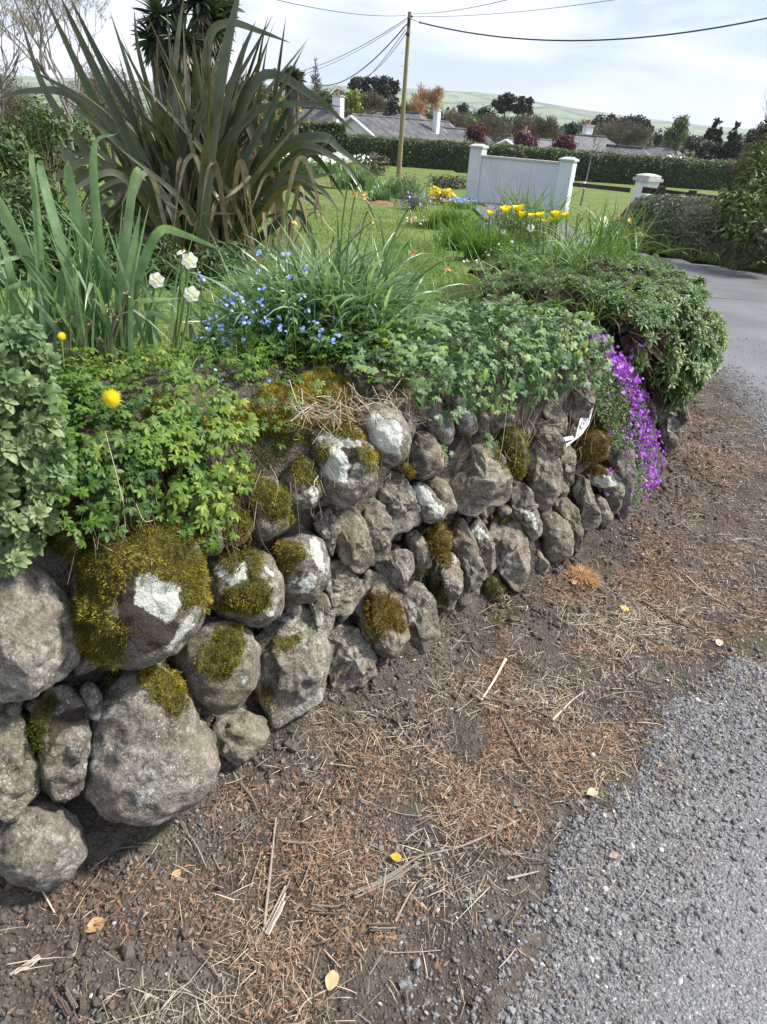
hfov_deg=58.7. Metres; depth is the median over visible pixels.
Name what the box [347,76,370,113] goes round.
pine tree
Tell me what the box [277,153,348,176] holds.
white flower bed
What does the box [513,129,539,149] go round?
copper tree
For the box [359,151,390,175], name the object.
shrub
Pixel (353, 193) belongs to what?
withered daffodil
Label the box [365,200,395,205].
earth heap
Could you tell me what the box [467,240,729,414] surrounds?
sedum mat
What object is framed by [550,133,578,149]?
copper tree
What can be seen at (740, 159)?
shrub
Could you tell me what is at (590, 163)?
sapling
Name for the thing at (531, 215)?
tulip
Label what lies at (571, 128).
conifer
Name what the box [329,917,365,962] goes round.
twig
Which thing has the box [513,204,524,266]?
tulip
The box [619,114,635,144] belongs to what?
grove tree
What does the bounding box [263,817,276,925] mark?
stick
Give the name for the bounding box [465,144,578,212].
gate wall
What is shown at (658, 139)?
conifer
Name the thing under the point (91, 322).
dandelion
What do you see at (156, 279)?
narcissus
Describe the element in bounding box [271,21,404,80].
cable
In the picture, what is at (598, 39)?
cable
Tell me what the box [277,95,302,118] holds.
tree
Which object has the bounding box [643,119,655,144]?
grove tree
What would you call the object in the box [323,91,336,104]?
tree
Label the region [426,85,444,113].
tree
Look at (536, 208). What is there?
yellow tulips
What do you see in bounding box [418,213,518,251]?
grass clump
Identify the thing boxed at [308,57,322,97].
conifer
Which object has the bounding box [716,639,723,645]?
fallen leaf
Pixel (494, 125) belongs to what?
tree
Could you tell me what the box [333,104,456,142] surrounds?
bungalow
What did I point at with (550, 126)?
tree
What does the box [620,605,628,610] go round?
fallen leaf
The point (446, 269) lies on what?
withered daffodil
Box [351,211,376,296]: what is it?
withered daffodil
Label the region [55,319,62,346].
dandelion
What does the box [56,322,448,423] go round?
grass
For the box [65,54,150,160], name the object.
tree
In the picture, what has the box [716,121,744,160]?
conifer
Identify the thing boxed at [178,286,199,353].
narcissus
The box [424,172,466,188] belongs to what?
rockery mound
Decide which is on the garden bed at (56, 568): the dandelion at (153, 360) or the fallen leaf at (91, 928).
the dandelion at (153, 360)
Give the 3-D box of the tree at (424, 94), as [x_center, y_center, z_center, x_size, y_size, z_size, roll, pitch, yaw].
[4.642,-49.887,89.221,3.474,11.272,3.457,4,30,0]
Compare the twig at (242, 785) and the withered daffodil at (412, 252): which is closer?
the twig at (242, 785)
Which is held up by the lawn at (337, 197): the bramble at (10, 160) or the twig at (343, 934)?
the bramble at (10, 160)
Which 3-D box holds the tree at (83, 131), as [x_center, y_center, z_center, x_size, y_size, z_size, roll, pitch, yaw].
[-7.210,-7.907,14.820,2.024,2.035,2.003,4,30,0]
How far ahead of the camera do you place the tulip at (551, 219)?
4.23 m
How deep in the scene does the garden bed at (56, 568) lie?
1.89 m
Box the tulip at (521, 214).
[516,211,525,253]
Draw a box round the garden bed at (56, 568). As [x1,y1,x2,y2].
[21,280,650,593]
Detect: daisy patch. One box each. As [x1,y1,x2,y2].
[391,217,440,227]
[452,258,478,266]
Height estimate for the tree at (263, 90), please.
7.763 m
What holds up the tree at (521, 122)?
on the field
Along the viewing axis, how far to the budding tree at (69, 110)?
12.72 m
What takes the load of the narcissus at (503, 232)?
on the grass clump at (598, 246)
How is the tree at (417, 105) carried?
on the field
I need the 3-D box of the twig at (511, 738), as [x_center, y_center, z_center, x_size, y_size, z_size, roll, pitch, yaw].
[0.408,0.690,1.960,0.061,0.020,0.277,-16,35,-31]
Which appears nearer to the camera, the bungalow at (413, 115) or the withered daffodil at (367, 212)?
the withered daffodil at (367, 212)
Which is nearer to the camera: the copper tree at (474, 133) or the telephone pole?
the telephone pole
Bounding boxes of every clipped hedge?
[272,118,346,165]
[345,133,766,193]
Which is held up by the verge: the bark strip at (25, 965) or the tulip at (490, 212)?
the bark strip at (25, 965)
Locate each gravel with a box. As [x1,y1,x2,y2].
[0,366,766,1023]
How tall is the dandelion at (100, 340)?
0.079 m
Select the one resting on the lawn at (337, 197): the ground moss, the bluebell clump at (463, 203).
the bluebell clump at (463, 203)
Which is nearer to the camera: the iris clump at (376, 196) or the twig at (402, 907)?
the twig at (402, 907)
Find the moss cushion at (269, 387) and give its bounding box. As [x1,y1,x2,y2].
[232,375,327,445]
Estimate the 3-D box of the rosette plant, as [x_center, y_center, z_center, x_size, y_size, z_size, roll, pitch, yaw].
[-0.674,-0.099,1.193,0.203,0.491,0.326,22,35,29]
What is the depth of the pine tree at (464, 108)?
120.39 m
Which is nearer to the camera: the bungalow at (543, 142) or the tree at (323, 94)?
the bungalow at (543, 142)
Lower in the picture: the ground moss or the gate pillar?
the ground moss
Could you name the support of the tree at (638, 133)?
on the field
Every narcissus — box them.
[138,272,164,345]
[171,285,184,348]
[174,249,185,345]
[175,252,197,348]
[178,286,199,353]
[501,229,505,253]
[527,224,534,259]
[595,216,607,249]
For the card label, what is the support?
attached to the stone wall at (158, 676)
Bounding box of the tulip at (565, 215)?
[562,212,569,246]
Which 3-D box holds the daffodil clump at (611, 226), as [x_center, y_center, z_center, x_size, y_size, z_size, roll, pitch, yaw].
[1.681,-1.983,5.301,1.104,0.875,0.900,4,30,0]
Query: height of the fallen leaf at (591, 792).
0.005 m
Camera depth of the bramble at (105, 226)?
7.91 m
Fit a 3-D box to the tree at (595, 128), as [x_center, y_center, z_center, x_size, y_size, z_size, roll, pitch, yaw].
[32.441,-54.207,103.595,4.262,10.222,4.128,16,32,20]
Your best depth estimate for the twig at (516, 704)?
2.11 m
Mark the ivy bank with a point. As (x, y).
(687, 222)
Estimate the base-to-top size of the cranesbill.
0.435 m
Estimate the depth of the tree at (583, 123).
110.30 m
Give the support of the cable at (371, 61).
attached to the telephone pole
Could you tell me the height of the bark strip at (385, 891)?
0.010 m
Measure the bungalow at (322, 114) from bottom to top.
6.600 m
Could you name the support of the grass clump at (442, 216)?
on the lawn at (337, 197)
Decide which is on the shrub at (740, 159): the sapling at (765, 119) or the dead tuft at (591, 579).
the sapling at (765, 119)
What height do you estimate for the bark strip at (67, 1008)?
0.017 m
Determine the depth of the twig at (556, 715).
2.12 m
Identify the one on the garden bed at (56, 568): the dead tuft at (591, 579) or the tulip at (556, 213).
the tulip at (556, 213)
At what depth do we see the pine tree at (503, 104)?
103.25 m
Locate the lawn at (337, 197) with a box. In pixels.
[0,140,480,370]
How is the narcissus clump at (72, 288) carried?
on the garden bed at (56, 568)
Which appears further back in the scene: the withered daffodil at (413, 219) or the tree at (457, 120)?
the tree at (457, 120)
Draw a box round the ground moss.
[2,450,717,901]
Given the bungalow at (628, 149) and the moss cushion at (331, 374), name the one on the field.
the bungalow at (628, 149)
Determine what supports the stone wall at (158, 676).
on the verge
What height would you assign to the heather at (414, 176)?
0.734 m
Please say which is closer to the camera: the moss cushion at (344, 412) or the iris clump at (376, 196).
the moss cushion at (344, 412)
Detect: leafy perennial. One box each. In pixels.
[476,204,547,247]
[481,240,528,269]
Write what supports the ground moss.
on the verge
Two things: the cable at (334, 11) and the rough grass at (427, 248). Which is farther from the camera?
the cable at (334, 11)
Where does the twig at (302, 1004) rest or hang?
on the verge
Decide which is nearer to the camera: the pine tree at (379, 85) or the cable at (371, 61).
the cable at (371, 61)
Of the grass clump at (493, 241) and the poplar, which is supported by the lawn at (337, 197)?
the grass clump at (493, 241)
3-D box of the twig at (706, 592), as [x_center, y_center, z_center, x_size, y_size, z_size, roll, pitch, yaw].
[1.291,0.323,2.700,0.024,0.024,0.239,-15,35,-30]
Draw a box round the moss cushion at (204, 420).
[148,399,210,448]
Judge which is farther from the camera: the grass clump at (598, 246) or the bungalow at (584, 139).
the bungalow at (584, 139)
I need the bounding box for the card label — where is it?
[563,408,592,446]
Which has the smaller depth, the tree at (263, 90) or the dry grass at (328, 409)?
the dry grass at (328, 409)
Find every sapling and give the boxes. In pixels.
[580,128,604,205]
[762,88,766,150]
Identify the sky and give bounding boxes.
[0,0,766,128]
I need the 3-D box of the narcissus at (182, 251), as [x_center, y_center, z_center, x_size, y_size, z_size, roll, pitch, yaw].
[-0.524,-0.550,1.761,0.050,0.246,0.022,10,30,10]
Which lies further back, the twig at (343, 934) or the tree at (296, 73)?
the tree at (296, 73)
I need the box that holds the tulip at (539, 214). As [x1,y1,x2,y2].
[536,211,543,259]
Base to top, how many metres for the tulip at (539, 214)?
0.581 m
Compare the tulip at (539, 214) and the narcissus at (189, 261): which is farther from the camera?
the tulip at (539, 214)
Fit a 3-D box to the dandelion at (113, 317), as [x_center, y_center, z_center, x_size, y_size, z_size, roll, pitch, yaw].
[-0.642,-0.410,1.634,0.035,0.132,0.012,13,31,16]
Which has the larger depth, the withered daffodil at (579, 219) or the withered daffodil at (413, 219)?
the withered daffodil at (579, 219)
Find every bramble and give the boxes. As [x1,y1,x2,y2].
[0,104,92,290]
[17,226,254,291]
[66,189,285,255]
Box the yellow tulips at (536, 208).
[467,170,602,247]
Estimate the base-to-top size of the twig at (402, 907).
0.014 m
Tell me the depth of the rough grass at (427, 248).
6.89 m
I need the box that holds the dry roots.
[87,383,599,563]
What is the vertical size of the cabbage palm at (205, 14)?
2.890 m
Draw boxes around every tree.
[0,0,63,174]
[0,0,116,157]
[0,48,42,146]
[5,94,91,192]
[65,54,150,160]
[227,70,268,101]
[235,89,279,154]
[262,84,278,103]
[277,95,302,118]
[282,92,307,100]
[307,88,330,106]
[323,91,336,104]
[342,89,362,112]
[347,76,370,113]
[359,90,387,114]
[367,75,391,111]
[381,93,400,116]
[389,76,400,101]
[399,100,412,111]
[408,94,429,117]
[409,81,431,116]
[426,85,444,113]
[441,106,472,127]
[456,103,468,113]
[460,113,482,127]
[464,121,490,142]
[475,104,498,121]
[476,112,513,141]
[490,91,518,140]
[510,111,544,136]
[513,95,534,118]
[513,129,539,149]
[532,113,560,138]
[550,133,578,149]
[575,117,593,132]
[590,113,605,132]
[592,120,613,137]
[596,118,644,145]
[604,112,625,125]
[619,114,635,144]
[620,121,654,146]
[631,114,647,129]
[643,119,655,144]
[682,134,703,156]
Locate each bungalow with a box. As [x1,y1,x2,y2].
[264,90,345,130]
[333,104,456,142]
[373,110,425,118]
[443,127,493,143]
[493,126,555,149]
[537,119,615,154]
[604,144,653,158]
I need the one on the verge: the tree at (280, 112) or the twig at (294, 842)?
the twig at (294, 842)
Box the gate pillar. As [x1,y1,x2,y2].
[631,173,663,201]
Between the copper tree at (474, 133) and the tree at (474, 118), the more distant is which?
the tree at (474, 118)
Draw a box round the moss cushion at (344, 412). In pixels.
[315,395,356,422]
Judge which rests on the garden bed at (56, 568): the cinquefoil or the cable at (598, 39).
the cinquefoil
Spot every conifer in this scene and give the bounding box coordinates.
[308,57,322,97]
[564,121,580,136]
[653,128,662,145]
[695,117,725,160]
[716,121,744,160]
[742,116,765,161]
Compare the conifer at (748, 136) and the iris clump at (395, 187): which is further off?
the conifer at (748, 136)
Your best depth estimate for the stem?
2.20 m
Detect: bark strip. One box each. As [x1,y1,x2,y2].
[9,954,40,975]
[52,984,78,1020]
[254,878,289,944]
[303,903,338,914]
[343,853,423,897]
[372,882,391,900]
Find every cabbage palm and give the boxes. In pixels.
[130,0,244,121]
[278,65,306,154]
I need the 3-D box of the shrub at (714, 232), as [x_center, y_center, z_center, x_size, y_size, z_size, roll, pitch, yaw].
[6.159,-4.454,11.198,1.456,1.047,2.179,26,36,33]
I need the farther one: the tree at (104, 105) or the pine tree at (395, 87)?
the pine tree at (395, 87)
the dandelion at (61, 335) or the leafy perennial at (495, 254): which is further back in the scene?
the leafy perennial at (495, 254)
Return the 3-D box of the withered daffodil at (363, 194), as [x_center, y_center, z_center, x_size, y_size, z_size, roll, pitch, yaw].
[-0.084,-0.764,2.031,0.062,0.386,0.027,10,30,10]
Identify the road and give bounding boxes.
[473,202,766,1023]
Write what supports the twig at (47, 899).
on the verge
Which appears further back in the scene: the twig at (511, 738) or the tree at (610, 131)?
the tree at (610, 131)
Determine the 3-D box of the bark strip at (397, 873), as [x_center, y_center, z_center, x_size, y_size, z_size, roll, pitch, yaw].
[0.008,0.859,1.601,0.219,0.014,0.024,-14,34,-28]
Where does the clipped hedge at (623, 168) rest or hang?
on the field
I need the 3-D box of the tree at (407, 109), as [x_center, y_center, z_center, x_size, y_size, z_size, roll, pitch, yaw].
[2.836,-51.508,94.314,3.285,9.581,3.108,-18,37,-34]
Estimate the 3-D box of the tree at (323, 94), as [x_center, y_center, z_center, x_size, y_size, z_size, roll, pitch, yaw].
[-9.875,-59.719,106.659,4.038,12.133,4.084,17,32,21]
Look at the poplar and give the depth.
104.72 m
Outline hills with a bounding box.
[2,75,751,144]
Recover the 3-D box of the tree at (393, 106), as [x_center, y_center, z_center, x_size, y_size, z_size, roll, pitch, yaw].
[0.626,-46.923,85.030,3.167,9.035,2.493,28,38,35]
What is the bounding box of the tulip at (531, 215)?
[528,213,534,260]
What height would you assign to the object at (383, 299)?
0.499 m
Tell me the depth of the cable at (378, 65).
39.05 m
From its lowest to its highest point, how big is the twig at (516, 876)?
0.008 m
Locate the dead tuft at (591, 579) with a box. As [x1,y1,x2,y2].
[563,563,605,590]
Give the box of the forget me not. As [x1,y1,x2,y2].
[172,249,342,386]
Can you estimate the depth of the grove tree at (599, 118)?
131.52 m
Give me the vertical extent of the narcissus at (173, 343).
0.173 m
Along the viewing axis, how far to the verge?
1.73 m
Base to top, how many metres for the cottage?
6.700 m
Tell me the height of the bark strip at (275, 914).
0.011 m
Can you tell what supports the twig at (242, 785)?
on the verge
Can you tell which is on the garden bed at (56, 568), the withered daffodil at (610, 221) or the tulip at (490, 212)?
the tulip at (490, 212)
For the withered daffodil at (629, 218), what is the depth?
4.48 m
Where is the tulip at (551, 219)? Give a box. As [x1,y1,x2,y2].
[546,216,555,258]
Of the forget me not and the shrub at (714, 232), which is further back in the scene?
the shrub at (714, 232)
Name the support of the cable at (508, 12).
attached to the telephone pole
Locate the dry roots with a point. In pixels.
(594, 412)
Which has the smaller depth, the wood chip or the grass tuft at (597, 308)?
the wood chip
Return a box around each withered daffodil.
[286,213,296,288]
[340,183,357,266]
[345,184,367,278]
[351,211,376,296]
[373,242,416,305]
[376,260,451,328]
[377,208,418,284]
[575,212,584,243]
[605,211,620,246]
[611,215,631,247]
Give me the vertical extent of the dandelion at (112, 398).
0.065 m
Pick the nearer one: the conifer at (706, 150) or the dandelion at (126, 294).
the dandelion at (126, 294)
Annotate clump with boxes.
[0,134,227,381]
[113,196,447,363]
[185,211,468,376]
[316,165,383,190]
[358,175,430,198]
[367,185,400,201]
[408,202,485,231]
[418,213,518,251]
[430,306,481,325]
[432,179,709,313]
[438,196,482,210]
[441,222,536,263]
[532,196,673,260]
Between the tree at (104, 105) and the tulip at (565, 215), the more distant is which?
the tree at (104, 105)
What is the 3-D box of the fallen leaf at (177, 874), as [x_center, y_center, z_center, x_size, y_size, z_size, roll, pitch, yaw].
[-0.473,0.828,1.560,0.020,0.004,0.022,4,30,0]
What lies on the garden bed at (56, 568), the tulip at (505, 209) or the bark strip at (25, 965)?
the tulip at (505, 209)
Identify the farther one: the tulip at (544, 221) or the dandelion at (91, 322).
the tulip at (544, 221)
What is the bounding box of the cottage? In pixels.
[643,145,681,156]
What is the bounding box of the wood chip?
[369,922,396,933]
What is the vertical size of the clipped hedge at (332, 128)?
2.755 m
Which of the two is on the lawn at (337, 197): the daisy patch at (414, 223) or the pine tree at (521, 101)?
the daisy patch at (414, 223)
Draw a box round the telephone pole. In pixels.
[396,11,420,176]
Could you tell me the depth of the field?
27.81 m
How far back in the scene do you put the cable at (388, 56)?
37.67 m
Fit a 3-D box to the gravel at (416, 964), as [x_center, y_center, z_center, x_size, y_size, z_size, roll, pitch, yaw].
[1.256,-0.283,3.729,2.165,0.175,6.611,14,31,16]
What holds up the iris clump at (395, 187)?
on the lawn at (337, 197)
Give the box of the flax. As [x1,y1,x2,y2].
[0,0,379,261]
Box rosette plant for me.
[0,314,77,578]
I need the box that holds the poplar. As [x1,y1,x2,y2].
[662,114,690,155]
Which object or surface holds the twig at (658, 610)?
on the verge
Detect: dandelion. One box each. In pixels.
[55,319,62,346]
[57,332,65,366]
[63,314,72,350]
[84,319,93,361]
[92,336,103,364]
[101,388,121,419]
[103,303,107,366]
[104,290,130,373]
[110,314,118,366]
[126,358,155,374]
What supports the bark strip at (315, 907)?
on the verge
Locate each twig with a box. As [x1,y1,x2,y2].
[42,892,54,912]
[239,782,259,813]
[281,837,332,843]
[293,989,327,1021]
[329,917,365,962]
[394,885,415,922]
[424,819,519,855]
[478,696,572,729]
[499,715,567,781]
[506,870,538,879]
[551,691,583,720]
[641,600,689,628]
[686,575,737,611]
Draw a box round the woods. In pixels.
[261,87,744,164]
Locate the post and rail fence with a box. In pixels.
[572,182,754,200]
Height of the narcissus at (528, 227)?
0.217 m
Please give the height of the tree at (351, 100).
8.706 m
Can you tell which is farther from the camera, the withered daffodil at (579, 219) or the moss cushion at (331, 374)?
the withered daffodil at (579, 219)
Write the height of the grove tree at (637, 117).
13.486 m
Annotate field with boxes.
[13,114,766,300]
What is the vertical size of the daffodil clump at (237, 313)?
0.644 m
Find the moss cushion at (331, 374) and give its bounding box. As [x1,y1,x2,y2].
[283,365,360,421]
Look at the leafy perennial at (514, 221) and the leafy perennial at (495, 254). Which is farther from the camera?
the leafy perennial at (514, 221)
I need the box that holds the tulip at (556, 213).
[551,210,562,257]
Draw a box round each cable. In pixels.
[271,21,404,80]
[278,0,405,15]
[302,18,406,70]
[318,24,406,85]
[341,29,405,96]
[361,34,405,78]
[413,0,505,13]
[413,0,611,16]
[420,17,766,40]
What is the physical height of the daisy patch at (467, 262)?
0.099 m
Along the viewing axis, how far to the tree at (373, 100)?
80.86 m
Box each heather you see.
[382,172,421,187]
[394,191,435,210]
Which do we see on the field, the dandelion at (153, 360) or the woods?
the woods
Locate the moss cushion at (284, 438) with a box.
[232,406,305,471]
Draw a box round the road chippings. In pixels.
[476,654,766,1023]
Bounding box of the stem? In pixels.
[480,658,506,700]
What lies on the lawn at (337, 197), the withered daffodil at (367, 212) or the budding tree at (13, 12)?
the budding tree at (13, 12)
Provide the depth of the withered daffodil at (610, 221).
4.49 m
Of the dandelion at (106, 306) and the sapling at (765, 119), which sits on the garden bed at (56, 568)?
the dandelion at (106, 306)
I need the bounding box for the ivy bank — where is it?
[604,193,766,272]
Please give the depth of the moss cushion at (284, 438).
1.69 m
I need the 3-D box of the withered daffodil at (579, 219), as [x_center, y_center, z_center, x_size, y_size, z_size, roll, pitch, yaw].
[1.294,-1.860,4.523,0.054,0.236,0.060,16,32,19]
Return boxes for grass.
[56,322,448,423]
[284,380,431,443]
[380,234,634,320]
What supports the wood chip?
on the verge
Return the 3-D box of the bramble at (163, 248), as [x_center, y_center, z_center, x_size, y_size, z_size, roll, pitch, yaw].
[-2.074,-1.912,5.217,2.086,0.490,1.160,4,30,0]
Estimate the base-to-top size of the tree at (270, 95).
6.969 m
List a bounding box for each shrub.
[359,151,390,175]
[428,186,457,205]
[700,216,766,270]
[705,136,766,255]
[721,122,766,187]
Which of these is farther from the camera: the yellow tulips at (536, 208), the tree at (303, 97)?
the tree at (303, 97)
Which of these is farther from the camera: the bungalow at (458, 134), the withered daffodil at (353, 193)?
the bungalow at (458, 134)
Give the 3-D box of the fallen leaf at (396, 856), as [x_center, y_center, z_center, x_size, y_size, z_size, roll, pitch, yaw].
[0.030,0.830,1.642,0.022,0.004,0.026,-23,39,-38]
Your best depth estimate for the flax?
6.73 m
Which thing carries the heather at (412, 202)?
on the lawn at (337, 197)
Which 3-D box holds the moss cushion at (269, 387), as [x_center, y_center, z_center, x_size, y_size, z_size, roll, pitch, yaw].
[-0.263,-0.254,1.752,0.298,0.147,0.176,-17,36,-32]
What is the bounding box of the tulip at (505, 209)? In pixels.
[495,205,511,273]
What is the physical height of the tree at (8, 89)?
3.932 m
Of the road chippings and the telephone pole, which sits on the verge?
the road chippings
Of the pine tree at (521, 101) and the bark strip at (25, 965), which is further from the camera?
the pine tree at (521, 101)
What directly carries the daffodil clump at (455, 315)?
on the garden bed at (56, 568)
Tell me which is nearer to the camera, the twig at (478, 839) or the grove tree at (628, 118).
the twig at (478, 839)
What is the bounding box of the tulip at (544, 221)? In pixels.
[542,219,548,255]
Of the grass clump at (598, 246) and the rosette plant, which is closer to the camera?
the rosette plant
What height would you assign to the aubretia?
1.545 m
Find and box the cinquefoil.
[21,326,430,584]
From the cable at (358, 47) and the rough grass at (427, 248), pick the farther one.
the cable at (358, 47)
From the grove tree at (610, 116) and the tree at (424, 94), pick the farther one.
the grove tree at (610, 116)
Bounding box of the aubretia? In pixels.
[580,320,668,512]
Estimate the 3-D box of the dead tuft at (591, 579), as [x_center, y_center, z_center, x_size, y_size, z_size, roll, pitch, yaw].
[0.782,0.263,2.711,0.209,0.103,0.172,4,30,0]
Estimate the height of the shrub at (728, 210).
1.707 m
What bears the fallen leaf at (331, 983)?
on the verge
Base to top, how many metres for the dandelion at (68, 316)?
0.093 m
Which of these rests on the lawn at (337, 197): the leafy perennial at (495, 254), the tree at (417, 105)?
the leafy perennial at (495, 254)
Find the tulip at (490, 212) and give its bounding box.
[484,210,493,281]
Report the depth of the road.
1.65 m
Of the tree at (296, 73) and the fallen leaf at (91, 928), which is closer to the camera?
the fallen leaf at (91, 928)
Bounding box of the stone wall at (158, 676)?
[0,342,689,891]
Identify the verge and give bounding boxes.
[0,377,766,1023]
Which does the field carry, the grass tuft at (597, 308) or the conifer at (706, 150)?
the conifer at (706, 150)
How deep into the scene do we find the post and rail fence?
15.57 m
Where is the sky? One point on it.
(706, 76)
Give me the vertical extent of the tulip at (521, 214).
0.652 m
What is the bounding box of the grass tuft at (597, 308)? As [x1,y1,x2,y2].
[540,267,679,348]
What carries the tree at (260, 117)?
on the lawn at (337, 197)
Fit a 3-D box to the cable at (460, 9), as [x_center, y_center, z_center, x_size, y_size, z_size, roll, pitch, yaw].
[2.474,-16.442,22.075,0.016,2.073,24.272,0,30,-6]
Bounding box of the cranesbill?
[244,292,615,459]
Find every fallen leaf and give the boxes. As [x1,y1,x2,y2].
[85,914,112,932]
[171,869,180,877]
[325,959,338,990]
[390,852,401,860]
[587,787,597,795]
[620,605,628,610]
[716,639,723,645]
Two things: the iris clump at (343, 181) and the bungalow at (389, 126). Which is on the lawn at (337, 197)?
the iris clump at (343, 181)
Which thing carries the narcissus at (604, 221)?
on the grass clump at (598, 246)

